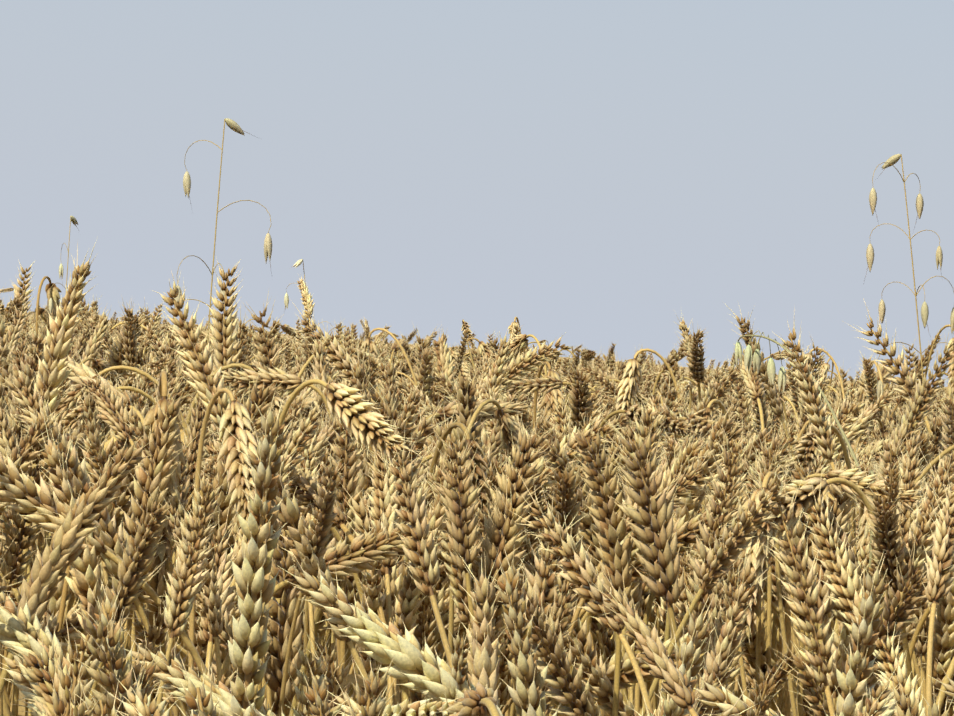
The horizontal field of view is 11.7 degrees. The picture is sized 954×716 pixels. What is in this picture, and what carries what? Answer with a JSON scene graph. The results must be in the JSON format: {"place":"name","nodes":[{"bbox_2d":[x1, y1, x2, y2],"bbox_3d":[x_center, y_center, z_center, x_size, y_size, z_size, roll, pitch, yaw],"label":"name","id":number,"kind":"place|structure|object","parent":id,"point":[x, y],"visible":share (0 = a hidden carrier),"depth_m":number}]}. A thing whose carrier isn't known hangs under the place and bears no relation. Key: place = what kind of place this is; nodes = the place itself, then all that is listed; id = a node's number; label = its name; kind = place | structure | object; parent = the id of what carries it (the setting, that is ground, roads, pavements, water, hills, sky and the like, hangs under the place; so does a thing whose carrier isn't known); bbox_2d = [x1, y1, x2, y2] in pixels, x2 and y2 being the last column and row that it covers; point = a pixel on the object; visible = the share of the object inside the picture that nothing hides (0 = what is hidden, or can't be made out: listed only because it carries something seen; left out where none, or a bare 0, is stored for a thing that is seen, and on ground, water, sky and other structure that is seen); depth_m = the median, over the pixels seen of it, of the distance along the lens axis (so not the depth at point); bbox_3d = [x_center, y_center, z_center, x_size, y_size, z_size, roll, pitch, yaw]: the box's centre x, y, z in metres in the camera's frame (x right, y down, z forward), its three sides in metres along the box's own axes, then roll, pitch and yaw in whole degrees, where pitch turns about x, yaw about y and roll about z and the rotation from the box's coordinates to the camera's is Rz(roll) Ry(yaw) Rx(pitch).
{"place":"outdoors","nodes":[
{"label":"outdoors","id":0,"kind":"place"},
{"bbox_2d":[27,216,80,342],"bbox_3d":[-0.443,0.446,4.952,0.083,1.198,0.089,0,0,21],"label":"wild oat","id":1,"kind":"object","parent":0,"point":[73,220],"visible":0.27,"depth_m":4.97},
{"bbox_2d":[172,118,271,385],"bbox_3d":[-0.212,0.557,3.650,0.114,1.494,0.104,0,0,-35],"label":"wild oat","id":2,"kind":"object","parent":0,"point":[233,125],"visible":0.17,"depth_m":3.67},
{"bbox_2d":[283,259,338,373],"bbox_3d":[-0.194,0.432,5.483,0.085,1.098,0.087,0,0,40],"label":"wild oat","id":3,"kind":"object","parent":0,"point":[286,296],"visible":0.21,"depth_m":5.48},
{"bbox_2d":[4,312,926,392],"bbox_3d":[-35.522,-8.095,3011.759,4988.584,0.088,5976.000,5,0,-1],"label":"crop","id":4,"kind":"object","parent":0,"point":[686,368],"visible":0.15,"depth_m":242.40},
{"bbox_2d":[0,0,953,386],"label":"sky","id":5,"kind":"structure","parent":0,"point":[597,174]},
{"bbox_2d":[735,330,874,578],"bbox_3d":[0.139,0.409,2.266,0.084,0.843,0.143,5,0,-1],"label":"wild oat","id":6,"kind":"object","parent":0,"point":[771,370],"visible":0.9,"depth_m":2.30},
{"bbox_2d":[863,154,953,473],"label":"wild oat","id":7,"kind":"object","parent":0,"point":[892,160],"visible":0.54,"depth_m":3.87}
]}

